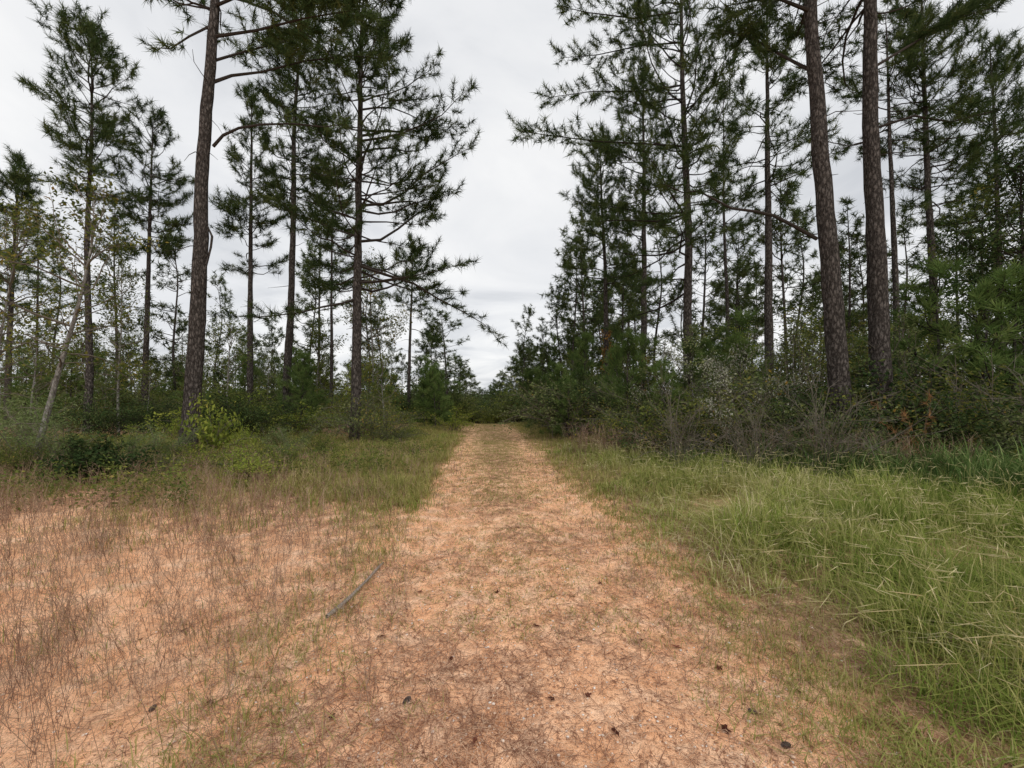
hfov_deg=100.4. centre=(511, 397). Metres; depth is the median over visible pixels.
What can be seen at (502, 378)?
pine tree
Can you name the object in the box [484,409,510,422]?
shrub
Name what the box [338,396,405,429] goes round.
shrub
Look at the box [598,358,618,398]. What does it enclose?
young pine
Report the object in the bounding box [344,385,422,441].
shrub
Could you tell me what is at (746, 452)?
shrub
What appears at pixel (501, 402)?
shrub
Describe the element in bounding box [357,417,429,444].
shrub
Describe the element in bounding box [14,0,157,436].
pine tree
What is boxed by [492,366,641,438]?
shrub
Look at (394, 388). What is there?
hardwood sapling
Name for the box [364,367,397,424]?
young pine
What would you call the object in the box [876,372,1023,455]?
shrub
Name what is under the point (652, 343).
pine tree
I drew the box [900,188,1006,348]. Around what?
pine tree
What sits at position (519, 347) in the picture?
pine tree
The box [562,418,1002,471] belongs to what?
brown undergrowth
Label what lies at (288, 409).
shrub
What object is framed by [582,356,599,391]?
hardwood sapling
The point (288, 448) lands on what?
shrub
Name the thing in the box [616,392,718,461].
shrub
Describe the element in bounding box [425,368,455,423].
young pine
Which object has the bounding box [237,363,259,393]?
pine tree
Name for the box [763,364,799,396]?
hardwood sapling
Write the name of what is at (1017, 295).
young pine
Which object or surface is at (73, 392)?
young pine
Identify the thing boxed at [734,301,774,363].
pine tree
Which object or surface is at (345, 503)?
verge grass
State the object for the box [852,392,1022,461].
shrub
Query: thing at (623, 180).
pine tree
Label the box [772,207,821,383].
pine tree
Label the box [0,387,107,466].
feathery weed
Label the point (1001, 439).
shrub
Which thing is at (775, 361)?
hardwood sapling
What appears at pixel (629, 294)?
pine tree
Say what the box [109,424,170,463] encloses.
feathery weed
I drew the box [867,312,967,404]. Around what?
hardwood sapling
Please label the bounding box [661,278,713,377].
pine tree
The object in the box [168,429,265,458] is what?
shrub
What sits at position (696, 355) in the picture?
young pine
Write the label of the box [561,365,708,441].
shrub
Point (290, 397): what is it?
hardwood sapling
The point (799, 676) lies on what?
verge weeds
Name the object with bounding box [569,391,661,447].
shrub
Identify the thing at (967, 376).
young pine
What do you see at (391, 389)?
young pine
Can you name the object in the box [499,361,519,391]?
pine tree
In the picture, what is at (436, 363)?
young pine
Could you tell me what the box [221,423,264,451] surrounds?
shrub
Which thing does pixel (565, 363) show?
hardwood sapling
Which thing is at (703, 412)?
shrub
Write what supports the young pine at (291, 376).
on the ground at (424, 617)
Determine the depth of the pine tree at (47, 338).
35.88 m
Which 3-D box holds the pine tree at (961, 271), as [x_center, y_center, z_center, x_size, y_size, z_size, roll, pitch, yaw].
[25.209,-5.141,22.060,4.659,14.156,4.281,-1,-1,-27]
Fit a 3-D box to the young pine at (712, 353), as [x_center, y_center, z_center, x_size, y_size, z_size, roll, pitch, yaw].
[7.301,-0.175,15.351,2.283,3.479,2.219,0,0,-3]
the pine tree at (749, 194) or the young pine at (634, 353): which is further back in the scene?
the pine tree at (749, 194)
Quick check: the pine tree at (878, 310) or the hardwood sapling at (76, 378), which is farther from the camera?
the hardwood sapling at (76, 378)
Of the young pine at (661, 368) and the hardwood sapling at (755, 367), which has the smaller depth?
the young pine at (661, 368)
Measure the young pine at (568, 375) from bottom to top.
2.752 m
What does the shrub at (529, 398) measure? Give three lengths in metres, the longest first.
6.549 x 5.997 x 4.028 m
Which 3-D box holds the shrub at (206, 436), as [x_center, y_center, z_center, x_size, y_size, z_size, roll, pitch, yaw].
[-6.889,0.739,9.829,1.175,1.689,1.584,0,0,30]
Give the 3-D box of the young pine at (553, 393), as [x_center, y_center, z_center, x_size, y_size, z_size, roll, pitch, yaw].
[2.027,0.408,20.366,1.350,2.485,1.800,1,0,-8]
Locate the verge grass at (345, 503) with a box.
[4,430,466,535]
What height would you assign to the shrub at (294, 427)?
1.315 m
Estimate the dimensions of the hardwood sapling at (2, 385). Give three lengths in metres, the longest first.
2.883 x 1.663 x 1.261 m
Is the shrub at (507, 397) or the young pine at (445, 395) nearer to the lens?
the young pine at (445, 395)
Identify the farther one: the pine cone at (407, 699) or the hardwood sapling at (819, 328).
the hardwood sapling at (819, 328)
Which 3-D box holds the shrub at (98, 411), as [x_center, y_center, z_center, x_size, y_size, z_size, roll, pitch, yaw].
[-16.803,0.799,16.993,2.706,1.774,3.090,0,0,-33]
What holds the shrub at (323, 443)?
on the ground at (424, 617)
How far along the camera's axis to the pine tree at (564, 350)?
28.32 m
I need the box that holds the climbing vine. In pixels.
[600,329,612,388]
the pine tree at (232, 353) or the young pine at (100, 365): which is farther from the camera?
the pine tree at (232, 353)
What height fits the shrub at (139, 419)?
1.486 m
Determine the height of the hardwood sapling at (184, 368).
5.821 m
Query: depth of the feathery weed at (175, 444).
9.34 m
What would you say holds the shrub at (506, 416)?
on the ground at (424, 617)
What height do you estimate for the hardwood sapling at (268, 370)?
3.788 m
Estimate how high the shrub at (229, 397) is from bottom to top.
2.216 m
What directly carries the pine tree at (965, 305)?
on the ground at (424, 617)
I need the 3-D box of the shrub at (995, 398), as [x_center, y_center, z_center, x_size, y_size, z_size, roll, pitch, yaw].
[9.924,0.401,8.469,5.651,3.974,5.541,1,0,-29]
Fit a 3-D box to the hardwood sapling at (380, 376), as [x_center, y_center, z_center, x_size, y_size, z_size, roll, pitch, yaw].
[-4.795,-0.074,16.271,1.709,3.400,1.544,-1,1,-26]
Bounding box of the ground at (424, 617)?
[0,395,1023,767]
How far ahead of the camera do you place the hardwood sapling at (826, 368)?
11.81 m
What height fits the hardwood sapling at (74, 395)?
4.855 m
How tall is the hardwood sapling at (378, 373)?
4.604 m
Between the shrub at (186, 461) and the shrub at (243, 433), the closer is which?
the shrub at (186, 461)
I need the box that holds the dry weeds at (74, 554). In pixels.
[0,434,449,767]
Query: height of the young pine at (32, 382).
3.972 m
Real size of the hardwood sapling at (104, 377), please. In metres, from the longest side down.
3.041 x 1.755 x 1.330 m
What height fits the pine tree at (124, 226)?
13.375 m
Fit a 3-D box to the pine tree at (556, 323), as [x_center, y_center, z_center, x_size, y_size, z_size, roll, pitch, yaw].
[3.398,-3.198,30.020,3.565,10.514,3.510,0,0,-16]
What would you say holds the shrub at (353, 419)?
on the ground at (424, 617)
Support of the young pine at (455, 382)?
on the ground at (424, 617)
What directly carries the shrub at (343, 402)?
on the ground at (424, 617)
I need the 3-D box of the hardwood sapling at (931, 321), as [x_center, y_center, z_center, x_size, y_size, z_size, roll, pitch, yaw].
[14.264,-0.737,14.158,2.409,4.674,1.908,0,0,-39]
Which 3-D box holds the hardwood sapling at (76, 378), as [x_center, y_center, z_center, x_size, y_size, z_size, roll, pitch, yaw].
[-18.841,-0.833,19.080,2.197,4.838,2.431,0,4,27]
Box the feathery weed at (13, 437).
[0,389,107,452]
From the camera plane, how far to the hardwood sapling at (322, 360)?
25.72 m
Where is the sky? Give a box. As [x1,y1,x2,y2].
[0,0,1023,393]
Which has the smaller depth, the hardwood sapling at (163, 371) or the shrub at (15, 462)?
the shrub at (15, 462)
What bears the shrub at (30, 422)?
on the ground at (424, 617)
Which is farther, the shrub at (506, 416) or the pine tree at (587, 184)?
the shrub at (506, 416)
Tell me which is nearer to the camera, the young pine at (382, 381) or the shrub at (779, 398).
the shrub at (779, 398)
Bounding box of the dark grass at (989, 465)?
[655,418,1023,508]
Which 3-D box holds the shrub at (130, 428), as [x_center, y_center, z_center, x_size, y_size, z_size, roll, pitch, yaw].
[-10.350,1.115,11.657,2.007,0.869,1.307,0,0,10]
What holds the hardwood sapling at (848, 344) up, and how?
on the ground at (424, 617)
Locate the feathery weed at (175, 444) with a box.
[142,419,202,455]
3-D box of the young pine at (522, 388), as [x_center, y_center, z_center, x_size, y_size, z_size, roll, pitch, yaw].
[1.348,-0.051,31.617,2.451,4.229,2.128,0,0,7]
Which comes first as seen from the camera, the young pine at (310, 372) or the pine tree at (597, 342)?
the young pine at (310, 372)
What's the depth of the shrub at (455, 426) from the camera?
19.89 m
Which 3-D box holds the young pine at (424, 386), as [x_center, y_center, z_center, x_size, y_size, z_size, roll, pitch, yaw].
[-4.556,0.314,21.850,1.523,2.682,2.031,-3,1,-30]
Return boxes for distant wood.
[1,358,868,422]
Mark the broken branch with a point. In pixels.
(209, 252)
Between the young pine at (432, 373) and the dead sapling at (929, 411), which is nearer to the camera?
the dead sapling at (929, 411)
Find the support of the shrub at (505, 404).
on the ground at (424, 617)
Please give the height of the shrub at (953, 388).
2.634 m
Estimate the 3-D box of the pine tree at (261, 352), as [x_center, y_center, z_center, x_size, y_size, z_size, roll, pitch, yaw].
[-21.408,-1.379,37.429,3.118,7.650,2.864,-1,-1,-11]
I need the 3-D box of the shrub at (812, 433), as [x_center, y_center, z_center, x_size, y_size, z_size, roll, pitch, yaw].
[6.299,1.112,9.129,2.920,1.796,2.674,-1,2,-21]
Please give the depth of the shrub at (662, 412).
10.98 m
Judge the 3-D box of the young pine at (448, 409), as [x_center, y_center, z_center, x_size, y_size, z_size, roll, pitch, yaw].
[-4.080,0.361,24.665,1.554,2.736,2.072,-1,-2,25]
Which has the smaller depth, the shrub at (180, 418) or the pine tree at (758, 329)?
the shrub at (180, 418)
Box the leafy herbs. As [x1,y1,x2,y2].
[0,430,447,511]
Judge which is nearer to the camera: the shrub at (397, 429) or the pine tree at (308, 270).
the shrub at (397, 429)
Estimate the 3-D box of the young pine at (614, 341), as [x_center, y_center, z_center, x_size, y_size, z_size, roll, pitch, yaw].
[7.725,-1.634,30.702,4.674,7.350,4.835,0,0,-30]
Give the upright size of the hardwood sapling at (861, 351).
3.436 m
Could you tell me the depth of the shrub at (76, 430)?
16.31 m
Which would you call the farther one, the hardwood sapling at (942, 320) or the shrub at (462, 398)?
the shrub at (462, 398)
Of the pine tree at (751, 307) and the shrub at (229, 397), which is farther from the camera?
the pine tree at (751, 307)
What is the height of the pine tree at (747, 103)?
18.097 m
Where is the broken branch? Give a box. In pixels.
[201,226,212,315]
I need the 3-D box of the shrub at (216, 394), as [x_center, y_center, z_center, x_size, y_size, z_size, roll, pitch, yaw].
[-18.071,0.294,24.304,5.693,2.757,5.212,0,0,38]
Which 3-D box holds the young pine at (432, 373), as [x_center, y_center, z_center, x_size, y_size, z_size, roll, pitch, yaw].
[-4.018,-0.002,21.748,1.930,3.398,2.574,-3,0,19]
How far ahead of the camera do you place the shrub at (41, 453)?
8.67 m
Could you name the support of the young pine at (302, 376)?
on the ground at (424, 617)
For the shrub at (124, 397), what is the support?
on the ground at (424, 617)
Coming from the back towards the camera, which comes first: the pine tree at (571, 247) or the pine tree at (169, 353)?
the pine tree at (169, 353)
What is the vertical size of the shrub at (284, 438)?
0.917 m
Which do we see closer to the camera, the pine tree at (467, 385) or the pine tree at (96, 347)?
the pine tree at (96, 347)
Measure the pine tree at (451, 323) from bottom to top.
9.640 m
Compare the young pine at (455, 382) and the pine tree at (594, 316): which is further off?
the young pine at (455, 382)
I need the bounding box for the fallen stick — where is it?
[325,562,383,618]
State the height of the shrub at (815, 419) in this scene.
3.069 m
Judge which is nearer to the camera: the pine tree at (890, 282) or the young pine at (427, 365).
the young pine at (427, 365)
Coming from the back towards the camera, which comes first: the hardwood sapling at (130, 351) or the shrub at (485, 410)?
the shrub at (485, 410)
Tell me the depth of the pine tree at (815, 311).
30.00 m
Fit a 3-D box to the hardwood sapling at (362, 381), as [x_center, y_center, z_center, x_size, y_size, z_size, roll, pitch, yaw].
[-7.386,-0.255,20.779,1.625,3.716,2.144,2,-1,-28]
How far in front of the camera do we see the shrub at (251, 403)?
17.80 m
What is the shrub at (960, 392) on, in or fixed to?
on the ground at (424, 617)
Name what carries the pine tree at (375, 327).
on the ground at (424, 617)
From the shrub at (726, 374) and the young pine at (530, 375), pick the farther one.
the young pine at (530, 375)
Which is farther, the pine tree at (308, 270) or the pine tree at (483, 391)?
the pine tree at (483, 391)
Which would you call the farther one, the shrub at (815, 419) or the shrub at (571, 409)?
the shrub at (571, 409)
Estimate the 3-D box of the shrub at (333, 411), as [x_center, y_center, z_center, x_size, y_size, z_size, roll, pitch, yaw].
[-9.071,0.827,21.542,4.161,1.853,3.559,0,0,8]
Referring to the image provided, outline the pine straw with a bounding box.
[0,453,1022,767]
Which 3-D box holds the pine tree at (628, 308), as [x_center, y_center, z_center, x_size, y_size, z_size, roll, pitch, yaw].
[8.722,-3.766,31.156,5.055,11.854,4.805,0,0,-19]
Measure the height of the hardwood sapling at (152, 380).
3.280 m
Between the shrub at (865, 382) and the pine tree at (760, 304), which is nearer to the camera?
the shrub at (865, 382)
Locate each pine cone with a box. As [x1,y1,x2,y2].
[402,696,410,704]
[781,741,790,748]
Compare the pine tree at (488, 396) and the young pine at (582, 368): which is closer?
the young pine at (582, 368)
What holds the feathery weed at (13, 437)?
on the ground at (424, 617)
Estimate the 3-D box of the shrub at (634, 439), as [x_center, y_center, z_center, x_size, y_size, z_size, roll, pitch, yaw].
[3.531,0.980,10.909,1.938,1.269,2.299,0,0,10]
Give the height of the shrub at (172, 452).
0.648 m
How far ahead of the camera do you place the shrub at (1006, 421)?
8.05 m
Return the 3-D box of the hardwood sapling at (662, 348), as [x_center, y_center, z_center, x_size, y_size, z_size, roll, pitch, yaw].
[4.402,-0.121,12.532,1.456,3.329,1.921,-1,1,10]
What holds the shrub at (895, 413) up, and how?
on the ground at (424, 617)
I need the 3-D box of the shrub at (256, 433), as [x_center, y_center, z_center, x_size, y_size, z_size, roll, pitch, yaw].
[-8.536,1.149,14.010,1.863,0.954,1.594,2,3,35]
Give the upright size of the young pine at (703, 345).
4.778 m
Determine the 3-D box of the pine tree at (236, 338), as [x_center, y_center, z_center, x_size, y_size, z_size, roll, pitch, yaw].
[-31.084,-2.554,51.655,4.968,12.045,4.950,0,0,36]
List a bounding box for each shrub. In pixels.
[0,403,72,440]
[0,407,95,435]
[0,441,57,473]
[6,430,166,485]
[8,439,69,469]
[36,389,173,438]
[43,432,119,454]
[51,395,137,433]
[51,400,103,435]
[54,387,140,416]
[60,379,181,433]
[65,381,178,428]
[89,423,159,449]
[91,401,180,437]
[115,397,200,433]
[122,404,214,440]
[125,394,182,430]
[127,384,183,420]
[130,454,199,476]
[134,438,210,472]
[144,448,184,469]
[145,385,298,429]
[157,380,246,409]
[158,399,228,425]
[161,443,250,473]
[162,403,231,438]
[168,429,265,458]
[171,389,283,436]
[171,393,259,457]
[175,385,270,413]
[200,391,321,435]
[201,389,304,441]
[202,393,287,435]
[203,444,300,485]
[204,392,305,438]
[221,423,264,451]
[233,476,252,488]
[236,438,308,458]
[238,420,274,439]
[244,441,298,462]
[250,424,291,445]
[252,397,350,437]
[255,428,297,446]
[265,438,320,461]
[274,423,320,450]
[276,405,322,431]
[281,430,357,457]
[291,392,346,427]
[302,388,426,441]
[314,373,401,431]
[323,398,346,427]
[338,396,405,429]
[339,387,431,429]
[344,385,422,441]
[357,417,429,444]
[361,418,427,439]
[375,382,436,423]
[411,383,481,411]
[419,404,479,431]
[432,391,488,422]
[449,388,489,421]
[461,406,480,421]
[463,406,492,423]
[480,378,522,406]
[480,413,500,423]
[481,401,522,422]
[484,383,538,409]
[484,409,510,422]
[489,403,511,422]
[490,393,536,421]
[490,402,522,422]
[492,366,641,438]
[492,392,525,421]
[494,385,519,419]
[495,395,525,422]
[501,362,600,419]
[508,362,639,434]
[509,379,542,423]
[516,388,561,432]
[524,387,615,437]
[530,384,632,431]
[544,374,649,435]
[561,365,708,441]
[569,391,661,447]
[572,378,734,450]
[601,362,805,448]
[610,370,754,472]
[610,411,685,455]
[611,384,748,449]
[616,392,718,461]
[632,321,819,433]
[639,373,829,456]
[644,405,766,452]
[654,410,782,457]
[656,375,780,441]
[659,350,817,435]
[664,363,863,478]
[677,353,903,449]
[689,346,895,425]
[724,389,907,478]
[733,385,954,457]
[738,384,920,451]
[743,381,968,444]
[744,349,948,433]
[745,350,948,480]
[746,408,903,456]
[759,320,1023,440]
[759,416,815,466]
[762,398,957,458]
[772,392,949,436]
[774,354,1023,453]
[789,373,970,401]
[799,369,1022,457]
[809,345,1023,454]
[852,337,1023,462]
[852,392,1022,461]
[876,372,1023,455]
[884,330,1023,450]
[896,391,1023,451]
[898,366,1018,405]
[898,402,1005,452]
[915,361,1023,444]
[920,409,1023,461]
[921,387,1023,451]
[977,379,1013,414]
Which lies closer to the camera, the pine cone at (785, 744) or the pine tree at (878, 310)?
the pine cone at (785, 744)
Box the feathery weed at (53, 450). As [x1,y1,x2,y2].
[2,411,112,465]
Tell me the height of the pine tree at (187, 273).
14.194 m
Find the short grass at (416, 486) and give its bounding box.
[0,420,1023,767]
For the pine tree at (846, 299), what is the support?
on the ground at (424, 617)
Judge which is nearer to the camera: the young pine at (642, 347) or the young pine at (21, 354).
the young pine at (642, 347)
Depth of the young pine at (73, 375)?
18.68 m
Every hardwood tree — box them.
[0,166,168,465]
[0,192,94,416]
[64,250,159,435]
[202,300,256,406]
[293,314,347,405]
[338,246,413,409]
[909,168,1023,375]
[917,122,1023,367]
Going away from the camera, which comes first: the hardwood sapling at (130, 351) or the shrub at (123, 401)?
the shrub at (123, 401)
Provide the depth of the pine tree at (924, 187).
15.56 m
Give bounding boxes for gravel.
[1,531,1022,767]
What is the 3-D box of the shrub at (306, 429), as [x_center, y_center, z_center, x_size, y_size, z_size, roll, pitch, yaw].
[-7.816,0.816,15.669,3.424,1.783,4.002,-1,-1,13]
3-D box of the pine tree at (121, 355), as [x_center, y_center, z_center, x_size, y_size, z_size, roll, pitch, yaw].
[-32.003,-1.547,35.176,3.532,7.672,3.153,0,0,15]
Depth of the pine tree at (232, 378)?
48.10 m
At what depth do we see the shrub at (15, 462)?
7.89 m
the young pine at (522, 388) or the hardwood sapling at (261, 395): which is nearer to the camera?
the hardwood sapling at (261, 395)
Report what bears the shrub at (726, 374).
on the ground at (424, 617)
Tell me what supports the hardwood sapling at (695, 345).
on the ground at (424, 617)
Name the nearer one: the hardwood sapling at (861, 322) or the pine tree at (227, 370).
the hardwood sapling at (861, 322)
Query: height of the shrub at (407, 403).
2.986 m
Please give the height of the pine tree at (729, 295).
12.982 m
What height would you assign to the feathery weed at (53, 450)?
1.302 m
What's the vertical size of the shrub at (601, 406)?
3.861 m
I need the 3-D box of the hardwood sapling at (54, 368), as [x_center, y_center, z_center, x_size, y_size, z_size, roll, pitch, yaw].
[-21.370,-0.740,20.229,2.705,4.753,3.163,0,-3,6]
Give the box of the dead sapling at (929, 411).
[870,390,935,461]
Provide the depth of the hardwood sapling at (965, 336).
22.43 m
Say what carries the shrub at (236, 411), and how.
on the ground at (424, 617)
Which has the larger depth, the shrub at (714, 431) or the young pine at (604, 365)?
the young pine at (604, 365)
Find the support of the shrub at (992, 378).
on the ground at (424, 617)
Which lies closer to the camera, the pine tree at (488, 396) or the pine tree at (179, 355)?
the pine tree at (179, 355)
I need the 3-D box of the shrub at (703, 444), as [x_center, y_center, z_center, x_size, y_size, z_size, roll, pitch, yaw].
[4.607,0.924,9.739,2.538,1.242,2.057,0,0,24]
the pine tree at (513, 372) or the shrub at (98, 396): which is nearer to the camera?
the shrub at (98, 396)
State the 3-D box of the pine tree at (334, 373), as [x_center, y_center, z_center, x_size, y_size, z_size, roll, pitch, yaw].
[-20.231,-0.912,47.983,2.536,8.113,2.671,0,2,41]
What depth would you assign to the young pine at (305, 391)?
23.54 m
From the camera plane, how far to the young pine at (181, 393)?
18.43 m
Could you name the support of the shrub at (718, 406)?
on the ground at (424, 617)
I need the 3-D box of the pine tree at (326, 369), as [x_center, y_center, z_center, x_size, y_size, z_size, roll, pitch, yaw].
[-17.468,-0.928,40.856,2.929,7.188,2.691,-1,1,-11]
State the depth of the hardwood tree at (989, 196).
12.36 m
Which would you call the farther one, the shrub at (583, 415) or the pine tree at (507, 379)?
the pine tree at (507, 379)
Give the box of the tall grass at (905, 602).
[539,438,1023,767]
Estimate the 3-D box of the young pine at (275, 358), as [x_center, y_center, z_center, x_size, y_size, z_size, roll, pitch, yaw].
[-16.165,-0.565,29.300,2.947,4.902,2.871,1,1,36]
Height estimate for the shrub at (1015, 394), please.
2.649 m
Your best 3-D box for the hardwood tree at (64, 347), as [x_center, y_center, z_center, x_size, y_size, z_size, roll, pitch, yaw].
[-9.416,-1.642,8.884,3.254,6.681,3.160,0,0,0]
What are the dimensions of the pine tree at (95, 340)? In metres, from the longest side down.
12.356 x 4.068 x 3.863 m
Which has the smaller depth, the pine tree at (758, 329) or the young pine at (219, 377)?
the young pine at (219, 377)
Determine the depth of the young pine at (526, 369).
31.41 m
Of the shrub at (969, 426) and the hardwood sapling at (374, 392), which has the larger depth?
the hardwood sapling at (374, 392)
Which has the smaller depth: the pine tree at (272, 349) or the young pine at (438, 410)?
the young pine at (438, 410)
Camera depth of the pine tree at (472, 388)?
68.58 m
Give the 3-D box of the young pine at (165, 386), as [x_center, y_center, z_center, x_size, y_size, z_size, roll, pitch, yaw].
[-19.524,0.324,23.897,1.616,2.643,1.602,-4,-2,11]
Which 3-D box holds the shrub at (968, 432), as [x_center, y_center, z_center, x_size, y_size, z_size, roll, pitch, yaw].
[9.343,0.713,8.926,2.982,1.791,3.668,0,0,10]
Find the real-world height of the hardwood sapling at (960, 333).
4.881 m
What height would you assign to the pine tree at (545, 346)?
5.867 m
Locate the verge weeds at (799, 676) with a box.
[77,434,1023,709]
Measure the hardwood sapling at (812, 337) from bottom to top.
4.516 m
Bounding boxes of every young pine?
[0,344,44,416]
[0,359,49,431]
[4,353,59,420]
[40,349,102,431]
[59,377,96,411]
[72,349,113,400]
[100,370,137,423]
[153,381,170,409]
[160,362,184,404]
[166,361,215,411]
[210,368,235,398]
[223,355,267,400]
[236,361,269,411]
[257,355,282,405]
[269,344,318,411]
[272,353,301,402]
[273,348,334,433]
[283,366,326,431]
[290,365,332,431]
[291,364,316,412]
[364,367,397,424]
[383,372,406,410]
[384,386,398,419]
[401,354,448,421]
[410,367,452,428]
[411,354,425,412]
[413,380,435,426]
[418,378,437,419]
[421,361,453,420]
[423,383,454,424]
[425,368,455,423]
[425,370,454,421]
[427,380,451,426]
[449,380,463,403]
[516,367,541,420]
[516,371,535,418]
[517,370,541,415]
[521,365,549,427]
[535,330,564,383]
[537,370,584,434]
[542,361,557,406]
[543,364,562,395]
[545,381,560,423]
[549,376,584,439]
[553,328,612,424]
[570,362,591,397]
[572,351,592,397]
[590,364,624,426]
[594,325,637,384]
[594,354,636,398]
[596,342,641,437]
[598,326,653,441]
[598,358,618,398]
[608,331,663,424]
[636,356,688,447]
[636,364,663,421]
[659,338,722,429]
[672,322,717,411]
[682,335,719,394]
[688,304,784,412]
[700,347,737,396]
[716,361,739,406]
[718,329,798,409]
[848,333,867,396]
[850,251,1023,411]
[891,316,973,401]
[897,265,1023,426]
[925,367,958,395]
[944,256,1023,403]
[953,346,994,407]
[997,336,1022,399]
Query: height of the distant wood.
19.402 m
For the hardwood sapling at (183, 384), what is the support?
on the ground at (424, 617)
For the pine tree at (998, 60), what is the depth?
18.90 m
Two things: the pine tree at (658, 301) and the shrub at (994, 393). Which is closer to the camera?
the shrub at (994, 393)
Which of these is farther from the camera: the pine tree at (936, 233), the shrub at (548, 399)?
the pine tree at (936, 233)
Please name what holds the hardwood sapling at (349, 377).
on the ground at (424, 617)
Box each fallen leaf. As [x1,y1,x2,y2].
[611,727,619,735]
[721,724,731,733]
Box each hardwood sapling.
[0,326,72,422]
[0,334,65,414]
[0,339,30,403]
[0,373,18,405]
[18,334,101,410]
[37,369,72,413]
[47,333,113,409]
[50,324,129,430]
[92,364,130,425]
[100,331,160,403]
[127,357,172,433]
[137,353,170,404]
[152,360,180,400]
[164,342,224,398]
[165,349,215,405]
[166,358,210,404]
[202,339,236,400]
[252,385,273,410]
[253,355,282,409]
[265,353,299,402]
[283,390,296,418]
[308,353,341,408]
[327,353,373,429]
[343,355,374,412]
[361,385,390,426]
[362,349,397,409]
[365,351,409,426]
[386,372,408,400]
[557,351,587,388]
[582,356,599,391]
[635,358,668,404]
[638,336,682,430]
[648,322,728,447]
[675,323,720,381]
[709,349,741,400]
[712,323,764,395]
[746,315,825,399]
[751,302,826,406]
[757,342,794,390]
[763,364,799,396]
[770,329,814,397]
[774,311,825,396]
[775,347,814,399]
[788,330,864,397]
[792,318,826,400]
[802,328,868,395]
[818,313,867,381]
[849,334,868,389]
[853,322,892,385]
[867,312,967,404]
[890,306,960,378]
[906,306,982,376]
[912,309,972,387]
[924,333,968,389]
[944,321,983,377]
[946,317,971,381]
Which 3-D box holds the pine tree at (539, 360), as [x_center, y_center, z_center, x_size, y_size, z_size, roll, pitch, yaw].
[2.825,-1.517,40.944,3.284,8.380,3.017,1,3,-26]
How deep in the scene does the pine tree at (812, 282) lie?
39.37 m
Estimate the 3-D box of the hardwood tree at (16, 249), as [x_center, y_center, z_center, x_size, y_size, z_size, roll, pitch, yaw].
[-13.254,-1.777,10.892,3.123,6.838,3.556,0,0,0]
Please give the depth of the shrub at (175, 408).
16.40 m
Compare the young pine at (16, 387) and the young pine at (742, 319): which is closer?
the young pine at (742, 319)
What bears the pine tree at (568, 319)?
on the ground at (424, 617)
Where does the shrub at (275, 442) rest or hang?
on the ground at (424, 617)
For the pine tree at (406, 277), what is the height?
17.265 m
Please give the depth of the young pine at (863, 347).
13.79 m
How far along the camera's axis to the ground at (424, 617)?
2.82 m
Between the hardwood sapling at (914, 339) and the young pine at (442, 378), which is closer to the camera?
the hardwood sapling at (914, 339)
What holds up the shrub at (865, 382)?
on the ground at (424, 617)
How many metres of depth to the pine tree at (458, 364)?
61.04 m
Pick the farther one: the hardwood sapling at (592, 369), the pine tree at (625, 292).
the pine tree at (625, 292)
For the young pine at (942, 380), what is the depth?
11.97 m
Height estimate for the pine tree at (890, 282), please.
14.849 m
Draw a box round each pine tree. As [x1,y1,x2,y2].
[0,144,66,424]
[0,193,72,404]
[0,332,34,402]
[0,352,15,384]
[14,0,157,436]
[24,222,84,375]
[29,308,69,386]
[58,199,166,424]
[67,339,105,391]
[94,334,112,372]
[94,348,114,386]
[102,334,141,384]
[108,104,194,426]
[118,316,141,384]
[123,215,211,406]
[135,0,403,455]
[159,345,184,399]
[164,309,187,390]
[168,351,183,395]
[204,270,238,395]
[207,0,506,441]
[208,78,288,403]
[215,357,238,393]
[226,370,242,402]
[227,346,246,391]
[228,1,351,433]
[229,335,267,392]
[232,325,256,391]
[235,326,268,402]
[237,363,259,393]
[254,313,283,399]
[254,340,282,398]
[260,347,282,400]
[277,240,339,404]
[295,196,348,392]
[299,157,366,426]
[315,352,343,399]
[327,358,340,397]
[336,360,350,407]
[349,256,393,403]
[361,283,392,395]
[361,343,381,399]
[382,231,442,423]
[382,337,406,395]
[393,353,418,421]
[405,329,451,387]
[411,320,462,399]
[420,305,475,409]
[443,352,467,393]
[445,359,478,395]
[454,368,478,420]
[464,373,480,408]
[468,382,486,398]
[473,387,488,407]
[482,385,498,399]
[483,390,496,405]
[485,372,509,403]
[489,376,507,403]
[493,364,520,401]
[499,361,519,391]
[504,353,532,398]
[505,0,746,399]
[505,305,539,420]
[505,343,534,394]
[512,343,538,387]
[513,335,544,391]
[530,339,548,374]
[531,316,553,377]
[533,342,557,398]
[537,207,614,374]
[538,276,588,392]
[548,328,580,383]
[551,243,592,369]
[555,127,648,393]
[561,315,598,371]
[562,278,601,362]
[565,254,616,368]
[576,284,630,385]
[585,251,640,371]
[588,44,694,392]
[592,230,639,381]
[594,260,653,386]
[602,268,668,412]
[610,288,640,363]
[624,214,683,403]
[652,0,865,435]
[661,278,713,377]
[677,197,737,377]
[693,84,764,348]
[698,0,852,395]
[701,255,763,385]
[702,216,764,374]
[704,304,733,351]
[705,272,763,344]
[714,278,763,381]
[722,0,1021,441]
[728,162,857,387]
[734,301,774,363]
[740,269,775,398]
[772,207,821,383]
[773,276,825,409]
[789,264,856,378]
[810,0,968,381]
[813,196,867,355]
[813,284,867,363]
[821,228,902,382]
[825,307,867,368]
[854,0,1023,369]
[860,268,922,383]
[887,208,940,313]
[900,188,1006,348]
[906,24,1023,368]
[911,278,945,353]
[941,253,994,339]
[948,168,1021,371]
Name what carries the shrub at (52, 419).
on the ground at (424, 617)
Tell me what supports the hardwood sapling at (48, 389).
on the ground at (424, 617)
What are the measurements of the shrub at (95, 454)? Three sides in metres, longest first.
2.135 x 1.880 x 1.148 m

